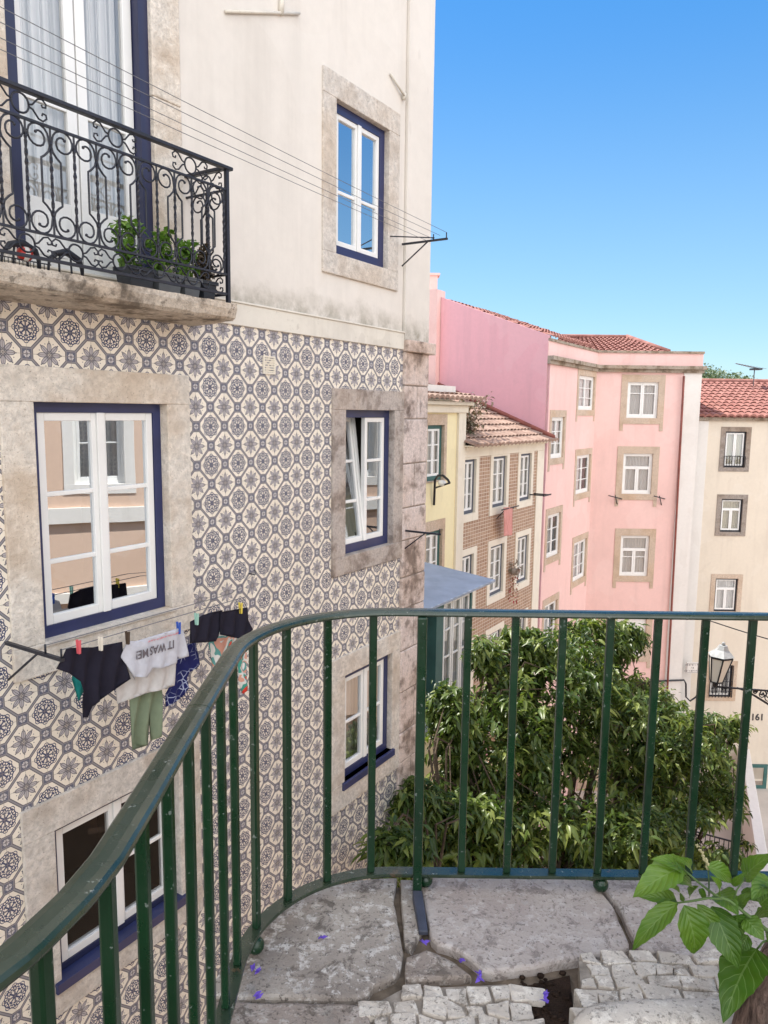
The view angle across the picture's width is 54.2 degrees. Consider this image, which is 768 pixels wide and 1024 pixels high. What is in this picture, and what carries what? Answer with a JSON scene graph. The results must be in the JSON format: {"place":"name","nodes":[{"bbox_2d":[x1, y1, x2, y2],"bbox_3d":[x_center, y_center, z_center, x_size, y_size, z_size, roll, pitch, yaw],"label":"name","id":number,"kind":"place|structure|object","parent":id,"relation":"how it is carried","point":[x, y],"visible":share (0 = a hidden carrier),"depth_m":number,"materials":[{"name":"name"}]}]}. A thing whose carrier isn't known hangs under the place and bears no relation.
{"place":"outdoors","nodes":[
{"label":"outdoors","id":0,"kind":"place"},
{"bbox_2d":[430,0,767,378],"label":"sky","id":1,"kind":"structure","parent":0,"point":[600,167],"materials":[{"name":"blue"}]},
{"bbox_2d":[521,788,767,866],"bbox_3d":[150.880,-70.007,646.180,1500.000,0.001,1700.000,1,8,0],"label":"street","id":2,"kind":"structure","parent":0,"point":[762,794],"depth_m":26.99,"materials":[{"name":"grey stone"}]},
{"bbox_2d":[0,0,435,1023],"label":"tiled building","id":3,"kind":"structure","parent":2,"relation":"on","point":[264,414],"depth_m":5.42,"materials":[{"name":"tile"}]},
{"bbox_2d":[4,641,64,680],"bbox_3d":[-1.911,0.840,4.098,0.524,0.281,0.020,6,9,32],"label":"clothesline bracket","id":4,"kind":"object","parent":3,"relation":"attached to","point":[36,652],"visible":1,"depth_m":4.09,"materials":[{"name":"black metal"}]},
{"bbox_2d":[46,593,231,644],"bbox_3d":[-1.436,0.640,4.610,0.005,0.005,1.410,6,9,32],"label":"clothesline","id":5,"kind":"object","parent":4,"relation":"attached to","point":[134,620],"visible":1,"depth_m":4.49,"materials":[{"name":"grey metal"}]},
{"bbox_2d":[72,676,82,700],"bbox_3d":[-1.699,0.912,4.231,0.038,0.279,0.123,5,9,27],"label":"teal cloth","id":6,"kind":"object","parent":5,"relation":"hanging from","point":[78,688],"visible":0.18,"depth_m":4.20,"materials":[{"name":"fabric"}]},
{"bbox_2d":[129,690,162,749],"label":"sage trousers","id":7,"kind":"object","parent":5,"relation":"hanging from","point":[146,712],"visible":0.48,"depth_m":4.63,"materials":[{"name":"green fabric"}]},
{"bbox_2d":[116,648,175,703],"bbox_3d":[-1.436,0.951,4.538,0.036,0.346,0.459,5,9,31],"label":"pale top","id":8,"kind":"object","parent":5,"relation":"hanging from","point":[157,679],"visible":0.45,"depth_m":4.55,"materials":[{"name":"grey fabric"}]},
{"bbox_2d":[165,643,199,706],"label":"navy shorts","id":9,"kind":"object","parent":5,"relation":"hanging from","point":[185,666],"visible":0.85,"depth_m":4.88,"materials":[{"name":"fabric"}]},
{"bbox_2d":[208,632,247,693],"bbox_3d":[-1.078,1.046,5.235,0.047,0.554,0.391,5,9,31],"label":"patterned swimsuit","id":10,"kind":"object","parent":5,"relation":"hanging from","point":[219,646],"visible":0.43,"depth_m":5.21,"materials":[{"name":"multicoloured fabric"}]},
{"bbox_2d":[62,596,246,649],"bbox_3d":[-1.318,0.652,4.535,0.005,0.005,1.410,6,9,32],"label":"clothesline","id":11,"kind":"object","parent":4,"relation":"attached to","point":[155,622],"visible":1,"depth_m":4.47,"materials":[{"name":"grey metal"}]},
{"bbox_2d":[76,639,80,653],"bbox_3d":[-1.633,0.721,4.012,0.032,0.075,0.012,6,9,32],"label":"clothes peg","id":12,"kind":"object","parent":11,"relation":"attached to","point":[78,646],"visible":1,"depth_m":4.01,"materials":[{"name":"red plastic"}]},
{"bbox_2d":[56,642,130,717],"bbox_3d":[-1.602,0.919,4.138,0.061,0.426,0.445,6,9,33],"label":"black tshirt","id":13,"kind":"object","parent":11,"relation":"hanging from","point":[97,673],"visible":0.98,"depth_m":4.15,"materials":[{"name":"fabric"}]},
{"bbox_2d":[98,637,102,650],"bbox_3d":[-1.560,0.726,4.129,0.032,0.075,0.012,6,9,32],"label":"clothes peg","id":14,"kind":"object","parent":11,"relation":"attached to","point":[100,643],"visible":1,"depth_m":4.12,"materials":[{"name":"beige paint"}]},
{"bbox_2d":[125,631,129,644],"bbox_3d":[-1.463,0.719,4.281,0.032,0.075,0.012,6,9,32],"label":"clothes peg","id":15,"kind":"object","parent":11,"relation":"attached to","point":[127,636],"visible":1,"depth_m":4.28,"materials":[{"name":"brown wood"}]},
{"bbox_2d":[121,629,188,679],"bbox_3d":[-1.354,0.843,4.483,0.041,0.250,0.501,6,9,32],"label":"printed tshirt","id":16,"kind":"object","parent":15,"relation":"hanging from","point":[144,657],"visible":1,"depth_m":4.46,"materials":[{"name":"grey fabric"}]},
{"bbox_2d":[176,621,180,633],"bbox_3d":[-1.260,0.712,4.602,0.032,0.075,0.012,6,9,32],"label":"clothes peg","id":17,"kind":"object","parent":11,"relation":"attached to","point":[178,626],"visible":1,"depth_m":4.60,"materials":[{"name":"blue plastic"}]},
{"bbox_2d":[194,613,198,624],"bbox_3d":[-1.180,0.674,4.723,0.032,0.075,0.012,6,9,32],"label":"clothes peg","id":18,"kind":"object","parent":11,"relation":"attached to","point":[196,618],"visible":1,"depth_m":4.72,"materials":[{"name":"green plastic"}]},
{"bbox_2d":[190,610,222,642],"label":"black shorts","id":19,"kind":"object","parent":18,"relation":"hanging from","point":[207,629],"visible":0.99,"depth_m":4.80,"materials":[{"name":"fabric"}]},
{"bbox_2d":[220,607,252,637],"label":"black shorts","id":20,"kind":"object","parent":11,"relation":"hanging from","point":[234,623],"visible":0.98,"depth_m":5.03,"materials":[{"name":"fabric"}]},
{"bbox_2d":[238,602,242,613],"bbox_3d":[-0.967,0.648,5.057,0.032,0.075,0.012,6,9,32],"label":"clothes peg","id":21,"kind":"object","parent":11,"relation":"attached to","point":[240,607],"visible":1,"depth_m":5.05,"materials":[{"name":"yellow plastic"}]},
{"bbox_2d":[0,238,83,275],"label":"plant stand","id":22,"kind":"object","parent":3,"relation":"on","point":[26,245],"visible":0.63,"depth_m":3.92,"materials":[{"name":"black metal"}]},
{"bbox_2d":[0,0,183,277],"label":"balcony door","id":23,"kind":"structure","parent":3,"relation":"in","point":[140,38],"depth_m":4.57,"materials":[{"name":"white paint"}]},
{"bbox_2d":[0,364,193,682],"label":"window","id":24,"kind":"structure","parent":3,"relation":"in","point":[96,464],"depth_m":4.72,"materials":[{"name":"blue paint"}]},
{"bbox_2d":[20,733,202,1023],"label":"window","id":25,"kind":"structure","parent":3,"relation":"in","point":[59,833],"depth_m":4.99,"materials":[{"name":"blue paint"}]},
{"bbox_2d":[107,212,156,288],"bbox_3d":[-1.514,-1.548,4.454,0.211,0.452,0.269,6,9,32],"label":"balcony planter","id":26,"kind":"object","parent":3,"relation":"on","point":[126,226],"visible":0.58,"depth_m":4.43,"materials":[{"name":"plastic"}]},
{"bbox_2d":[143,226,183,292],"bbox_3d":[-1.390,-1.563,4.652,0.202,0.430,0.241,6,9,32],"label":"balcony planter","id":27,"kind":"object","parent":3,"relation":"on","point":[164,236],"visible":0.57,"depth_m":4.63,"materials":[{"name":"grey plastic"}]},
{"bbox_2d":[171,238,202,297],"bbox_3d":[-1.283,-1.559,4.818,0.211,0.382,0.198,-5,10,-39],"label":"balcony planter","id":28,"kind":"object","parent":3,"relation":"on","point":[185,252],"visible":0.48,"depth_m":4.79,"materials":[{"name":"grey plastic"}]},
{"bbox_2d":[192,243,218,299],"bbox_3d":[-1.196,-1.578,4.953,0.189,0.386,0.212,3,8,16],"label":"balcony planter","id":29,"kind":"object","parent":3,"relation":"on","point":[213,285],"visible":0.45,"depth_m":4.92,"materials":[{"name":"plastic"}]},
{"bbox_2d":[322,65,399,290],"bbox_3d":[-0.258,-2.924,6.804,0.248,1.640,1.210,6,9,32],"label":"window","id":30,"kind":"structure","parent":3,"relation":"in","point":[361,134],"depth_m":6.77,"materials":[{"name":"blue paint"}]},
{"bbox_2d":[331,630,400,815],"bbox_3d":[-0.539,2.037,7.820,0.985,1.530,1.250,6,9,32],"label":"window","id":31,"kind":"structure","parent":3,"relation":"in","point":[350,671],"depth_m":7.60,"materials":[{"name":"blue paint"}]},
{"bbox_2d":[331,388,404,577],"bbox_3d":[-0.530,-0.351,7.495,0.974,1.710,1.240,6,9,32],"label":"window","id":32,"kind":"structure","parent":3,"relation":"in","point":[367,426],"depth_m":7.36,"materials":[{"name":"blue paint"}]},
{"bbox_2d":[390,233,447,266],"bbox_3d":[0.340,-2.531,7.246,0.564,0.271,0.221,2,8,8],"label":"clothesline bracket","id":33,"kind":"object","parent":3,"relation":"attached to","point":[426,242],"visible":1,"depth_m":7.20,"materials":[{"name":"black metal"}]},
{"bbox_2d":[0,49,428,241],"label":"clothesline","id":34,"kind":"object","parent":33,"relation":"attached to","point":[188,135],"visible":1,"depth_m":4.55,"materials":[{"name":"grey metal"}]},
{"bbox_2d":[0,37,432,238],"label":"clothesline","id":35,"kind":"object","parent":33,"relation":"attached to","point":[190,127],"visible":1,"depth_m":4.49,"materials":[{"name":"grey metal"}]},
{"bbox_2d":[0,22,438,234],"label":"clothesline","id":36,"kind":"object","parent":33,"relation":"attached to","point":[195,118],"visible":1,"depth_m":4.42,"materials":[{"name":"grey metal"}]},
{"bbox_2d":[0,6,446,232],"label":"clothesline","id":37,"kind":"object","parent":33,"relation":"attached to","point":[195,107],"visible":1,"depth_m":4.34,"materials":[{"name":"grey metal"}]},
{"bbox_2d":[405,529,440,548],"bbox_3d":[0.393,0.283,7.747,0.434,0.260,0.020,6,9,32],"label":"clothesline bracket","id":38,"kind":"object","parent":3,"relation":"attached to","point":[424,533],"visible":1,"depth_m":7.74,"materials":[{"name":"black metal"}]},
{"bbox_2d":[423,384,495,826],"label":"yellow building","id":39,"kind":"structure","parent":2,"relation":"on","point":[449,582],"depth_m":17.44,"materials":[{"name":"paint"}]},
{"bbox_2d":[424,518,444,566],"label":"window","id":40,"kind":"structure","parent":39,"relation":"in","point":[434,544],"depth_m":18.03,"materials":[{"name":"teal paint"}]},
{"bbox_2d":[426,414,447,482],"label":"window","id":41,"kind":"structure","parent":39,"relation":"in","point":[436,461],"depth_m":17.68,"materials":[{"name":"teal paint"}]},
{"bbox_2d":[433,474,450,504],"bbox_3d":[1.255,-0.476,16.979,0.182,0.773,1.053,-2,8,-17],"label":"wall lantern","id":42,"kind":"object","parent":39,"relation":"attached to","point":[441,483],"depth_m":16.93,"materials":[{"name":"black metal"}]},
{"bbox_2d":[428,382,558,808],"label":"brick tiled building","id":43,"kind":"structure","parent":2,"relation":"on","point":[504,458],"depth_m":21.35,"materials":[{"name":"brown tile"}]},
{"bbox_2d":[429,391,494,443],"bbox_3d":[1.825,-2.506,19.864,2.641,1.570,2.385,-1,8,-12],"label":"roof shrub","id":44,"kind":"object","parent":43,"relation":"on","point":[470,424],"visible":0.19,"depth_m":19.59,"materials":[{"name":"green plant"}]},
{"bbox_2d":[462,546,476,608],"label":"window","id":45,"kind":"structure","parent":43,"relation":"in","point":[469,563],"depth_m":19.70,"materials":[{"name":"beige paint"}]},
{"bbox_2d":[464,457,479,522],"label":"window","id":46,"kind":"structure","parent":43,"relation":"in","point":[471,489],"depth_m":19.39,"materials":[{"name":"beige paint"}]},
{"bbox_2d":[470,638,473,693],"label":"window","id":47,"kind":"structure","parent":43,"relation":"in","point":[471,683],"depth_m":20.19,"materials":[{"name":"beige paint"}]},
{"bbox_2d":[483,621,503,688],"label":"window","id":48,"kind":"structure","parent":43,"relation":"in","point":[496,629],"depth_m":21.33,"materials":[{"name":"beige paint"}]},
{"bbox_2d":[486,536,506,605],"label":"window","id":49,"kind":"structure","parent":43,"relation":"in","point":[497,548],"depth_m":21.23,"materials":[{"name":"beige paint"}]},
{"bbox_2d":[489,454,509,515],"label":"window","id":50,"kind":"structure","parent":43,"relation":"in","point":[499,464],"depth_m":20.86,"materials":[{"name":"beige paint"}]},
{"bbox_2d":[508,559,522,603],"bbox_3d":[3.811,2.036,21.834,0.487,1.351,0.486,0,8,-5],"label":"hanging basket","id":51,"kind":"object","parent":43,"relation":"hanging from","point":[514,571],"visible":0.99,"depth_m":21.76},
{"bbox_2d":[513,528,530,591],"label":"window","id":52,"kind":"structure","parent":43,"relation":"in","point":[522,538],"depth_m":22.86,"materials":[{"name":"beige paint"}]},
{"bbox_2d":[520,607,527,629],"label":"window","id":53,"kind":"structure","parent":43,"relation":"in","point":[523,621],"depth_m":23.25,"materials":[{"name":"beige paint"}]},
{"bbox_2d":[516,451,533,508],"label":"window","id":54,"kind":"structure","parent":43,"relation":"in","point":[525,460],"depth_m":22.52,"materials":[{"name":"beige paint"}]},
{"bbox_2d":[530,493,550,496],"bbox_3d":[4.728,-0.529,22.731,0.500,0.040,0.600,6,9,32],"label":"facade bracket","id":55,"kind":"object","parent":43,"relation":"attached to","point":[539,494],"visible":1,"depth_m":22.64,"materials":[{"name":"black metal"}]},
{"bbox_2d":[350,618,758,887],"bbox_3d":[2.538,7.377,10.872,8.563,11.870,3.551,-4,9,-33],"label":"leafy tree","id":56,"kind":"object","parent":2,"relation":"on","point":[583,687],"visible":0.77,"depth_m":9.61,"materials":[{"name":"green plant"}]},
{"bbox_2d":[428,273,706,829],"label":"pink building","id":57,"kind":"structure","parent":2,"relation":"on","point":[605,410],"depth_m":27.38,"materials":[{"name":"paint"}]},
{"bbox_2d":[542,592,559,645],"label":"window","id":58,"kind":"structure","parent":57,"relation":"in","point":[552,602],"depth_m":25.40,"materials":[{"name":"white paint"}]},
{"bbox_2d":[543,505,562,571],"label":"window","id":59,"kind":"structure","parent":57,"relation":"in","point":[553,521],"depth_m":25.01,"materials":[{"name":"white paint"}]},
{"bbox_2d":[548,410,566,471],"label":"window","id":60,"kind":"structure","parent":57,"relation":"in","point":[557,425],"depth_m":24.54,"materials":[{"name":"white paint"}]},
{"bbox_2d":[570,531,588,594],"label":"window","id":61,"kind":"structure","parent":57,"relation":"in","point":[580,542],"depth_m":27.53,"materials":[{"name":"white paint"}]},
{"bbox_2d":[573,448,592,506],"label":"window","id":62,"kind":"structure","parent":57,"relation":"in","point":[583,457],"depth_m":27.15,"materials":[{"name":"white paint"}]},
{"bbox_2d":[575,369,596,421],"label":"window","id":63,"kind":"structure","parent":57,"relation":"in","point":[586,379],"depth_m":26.61,"materials":[{"name":"white paint"}]},
{"bbox_2d":[612,528,655,588],"bbox_3d":[9.404,1.739,28.288,1.530,2.277,0.224,1,8,0],"label":"window","id":64,"kind":"structure","parent":57,"relation":"in","point":[634,549],"depth_m":28.26,"materials":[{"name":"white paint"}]},
{"bbox_2d":[615,619,652,667],"bbox_3d":[9.400,4.862,28.706,1.603,2.225,0.224,1,8,0],"label":"window","id":65,"kind":"structure","parent":57,"relation":"in","point":[648,629],"depth_m":28.59,"materials":[{"name":"white paint"}]},
{"bbox_2d":[615,446,659,506],"bbox_3d":[9.378,-1.322,27.877,1.552,2.232,0.224,1,8,0],"label":"window","id":66,"kind":"structure","parent":57,"relation":"in","point":[637,470],"depth_m":27.84,"materials":[{"name":"white paint"}]},
{"bbox_2d":[619,374,665,430],"bbox_3d":[9.448,-4.000,27.518,1.592,2.031,0.224,1,8,0],"label":"window","id":67,"kind":"structure","parent":57,"relation":"in","point":[642,396],"depth_m":27.48,"materials":[{"name":"white paint"}]},
{"bbox_2d":[626,679,695,701],"bbox_3d":[10.186,6.838,28.801,3.952,0.900,0.070,1,8,0],"label":"facade cable","id":68,"kind":"object","parent":57,"relation":"attached to","point":[685,687],"visible":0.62,"depth_m":28.75,"materials":[{"name":"black metal"}]},
{"bbox_2d":[666,376,684,696],"bbox_3d":[10.882,1.847,28.090,0.252,13.672,0.076,1,8,0],"label":"drain pipe","id":69,"kind":"object","parent":57,"relation":"attached to","point":[676,515],"visible":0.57,"depth_m":27.89,"materials":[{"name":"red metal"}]},
{"bbox_2d":[684,662,697,672],"bbox_3d":[11.787,5.956,28.697,0.590,0.420,0.064,1,8,0],"label":"street plaque","id":70,"kind":"object","parent":57,"relation":"attached to","point":[691,667],"visible":0.86,"depth_m":28.67,"materials":[{"name":"white ceramic"}]},
{"bbox_2d":[696,831,749,856],"bbox_3d":[9.863,11.006,25.017,4.642,1.078,0.056,5,9,30],"label":"street railing","id":71,"kind":"object","parent":2,"relation":"on","point":[724,839],"visible":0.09,"depth_m":24.36,"materials":[{"name":"black metal"}]},
{"bbox_2d":[742,749,767,870],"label":"white street wall","id":72,"kind":"structure","parent":2,"relation":"on","point":[754,832],"depth_m":24.84,"materials":[{"name":"white paint"}]},
{"bbox_3d":[11.778,4.872,5.527,6.326,18.463,20.900,1,8,0],"label":"peach building","id":73,"kind":"object","parent":2,"relation":"on","visible":0},
{"bbox_2d":[708,642,767,704],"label":"street lantern","id":74,"kind":"object","parent":73,"relation":"attached to","point":[721,656],"visible":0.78,"depth_m":15.45,"materials":[{"name":"white glass"}]},
{"bbox_2d":[711,621,767,638],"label":"overhead cable","id":75,"kind":"object","parent":73,"relation":"attached to","point":[736,629],"visible":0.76,"depth_m":15.24,"materials":[{"name":"black metal"}]},
{"bbox_2d":[676,378,767,788],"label":"beige building","id":76,"kind":"structure","parent":0,"point":[728,567],"depth_m":28.60,"materials":[{"name":"paint"}]},
{"bbox_2d":[705,661,737,700],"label":"window","id":77,"kind":"structure","parent":76,"relation":"in","point":[735,663],"depth_m":29.26,"materials":[{"name":"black stone"}]},
{"bbox_2d":[709,574,742,611],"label":"window","id":78,"kind":"structure","parent":76,"relation":"in","point":[726,589],"depth_m":28.78,"materials":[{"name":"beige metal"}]},
{"bbox_2d":[715,494,747,535],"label":"window","id":79,"kind":"structure","parent":76,"relation":"in","point":[731,510],"depth_m":28.39,"materials":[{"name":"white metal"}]},
{"bbox_2d":[718,427,751,471],"bbox_3d":[13.104,-2.353,28.086,1.123,1.660,0.224,1,8,0],"label":"window","id":80,"kind":"structure","parent":76,"relation":"in","point":[735,441],"depth_m":28.06,"materials":[{"name":"grey stone"}]},
{"bbox_2d":[735,363,766,385],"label":"tv aerial","id":81,"kind":"object","parent":76,"relation":"on","point":[754,368],"visible":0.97,"depth_m":31.70,"materials":[{"name":"grey metal"}]},
{"bbox_2d":[752,764,767,788],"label":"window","id":82,"kind":"structure","parent":76,"relation":"in","point":[759,784],"depth_m":29.69,"materials":[{"name":"teal paint"}]},
{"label":"hill","id":83,"kind":"structure","parent":0,"visible":0},
{"bbox_2d":[702,363,756,378],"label":"trees","id":84,"kind":"object","parent":83,"relation":"on","point":[710,373],"depth_m":231.38,"materials":[{"name":"green plant"}]},
{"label":"drying rack","id":85,"kind":"object","parent":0,"visible":0},
{"bbox_2d":[503,507,512,535],"bbox_3d":[3.433,0.262,20.757,0.069,0.850,0.650,6,9,34],"label":"rose towel","id":86,"kind":"object","parent":85,"relation":"hanging from","point":[508,519],"visible":1,"depth_m":20.75,"materials":[{"name":"fabric"}]},
{"bbox_3d":[3.582,8.311,0.826,10.570,12.695,5.440,1,8,0],"label":"retaining wall","id":87,"kind":"object","parent":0,"visible":0},
{"bbox_2d":[368,888,632,1000],"bbox_3d":[3.672,1.879,-0.017,10.590,0.270,5.480,1,8,0],"label":"terrace bed","id":88,"kind":"object","parent":87,"relation":"on","point":[400,983],"visible":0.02,"depth_m":2.26,"materials":[{"name":"grey concrete"}]},
{"bbox_2d":[205,1002,369,1023],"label":"paving slab","id":89,"kind":"structure","parent":88,"relation":"on","point":[279,1013],"depth_m":2.07,"materials":[{"name":"grey stone"}]},
{"bbox_2d":[216,878,402,1005],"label":"paving slab","id":90,"kind":"structure","parent":88,"relation":"on","point":[355,957],"depth_m":2.31,"materials":[{"name":"grey stone"}]},
{"bbox_2d":[253,991,262,998],"bbox_3d":[-0.355,1.364,2.119,0.023,0.008,0.030,5,9,31],"label":"fallen petal","id":91,"kind":"object","parent":90,"relation":"on","point":[257,995],"visible":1,"depth_m":2.12,"materials":[{"name":"purple plant"}]},
{"bbox_2d":[0,608,767,1023],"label":"green railing","id":92,"kind":"object","parent":88,"relation":"on","point":[44,930],"visible":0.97,"depth_m":2.21,"materials":[{"name":"metal"}]},
{"bbox_2d":[400,880,422,954],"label":"paving slab","id":93,"kind":"structure","parent":88,"relation":"on","point":[412,937],"depth_m":2.47,"materials":[{"name":"grey stone"}]},
{"bbox_2d":[405,950,470,986],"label":"paving slab","id":94,"kind":"structure","parent":88,"relation":"on","point":[428,968],"depth_m":2.23,"materials":[{"name":"grey stone"}]},
{"bbox_2d":[382,984,528,1023],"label":"cobble mortar","id":95,"kind":"object","parent":88,"relation":"on","point":[393,998],"visible":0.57,"depth_m":2.13,"materials":[{"name":"grey concrete"}]},
{"bbox_2d":[358,984,544,1023],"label":"cobbled path","id":96,"kind":"structure","parent":95,"relation":"on","point":[437,1004],"depth_m":2.10,"materials":[{"name":"white stone"}]},
{"bbox_2d":[475,975,483,982],"bbox_3d":[0.279,1.363,2.189,0.029,0.008,0.023,1,8,0],"label":"fallen petal","id":97,"kind":"object","parent":95,"relation":"on","point":[479,978],"visible":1,"depth_m":2.19,"materials":[{"name":"purple plant"}]},
{"bbox_2d":[422,878,628,981],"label":"paving slab","id":98,"kind":"structure","parent":88,"relation":"on","point":[493,930],"depth_m":2.44,"materials":[{"name":"grey stone"}]},
{"bbox_2d":[527,975,572,1023],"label":"soil patch","id":99,"kind":"object","parent":88,"relation":"on","point":[563,986],"visible":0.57,"depth_m":2.15,"materials":[{"name":"brown soil"}]},
{"bbox_2d":[519,970,570,1023],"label":"soil crumbs","id":100,"kind":"object","parent":99,"relation":"on","point":[566,995],"visible":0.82,"depth_m":2.17,"materials":[{"name":"brown soil"}]},
{"bbox_2d":[540,994,548,1002],"bbox_3d":[0.456,1.375,2.113,0.027,0.008,0.027,7,10,41],"label":"fallen petal","id":101,"kind":"object","parent":100,"relation":"on","point":[545,999],"visible":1,"depth_m":2.12,"materials":[{"name":"purple plant"}]},
{"bbox_2d":[569,948,721,1023],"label":"raised cobbles","id":102,"kind":"object","parent":88,"relation":"on","point":[664,983],"visible":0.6,"depth_m":2.17,"materials":[{"name":"white stone"}]},
{"bbox_2d":[602,880,767,958],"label":"paving slab","id":103,"kind":"structure","parent":88,"relation":"on","point":[629,909],"depth_m":2.53,"materials":[{"name":"grey stone"}]},
{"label":"tree pit soil","id":104,"kind":"structure","parent":88,"relation":"on","visible":0},
{"bbox_2d":[572,998,733,1023],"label":"kerb stone","id":105,"kind":"object","parent":104,"relation":"on","point":[678,1011],"visible":0.77,"depth_m":2.02,"materials":[{"name":"white stone"}]},
{"bbox_2d":[632,844,767,1023],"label":"young tree","id":106,"kind":"object","parent":104,"relation":"on","point":[743,979],"visible":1,"depth_m":1.77,"materials":[{"name":"green plant"}]}
]}

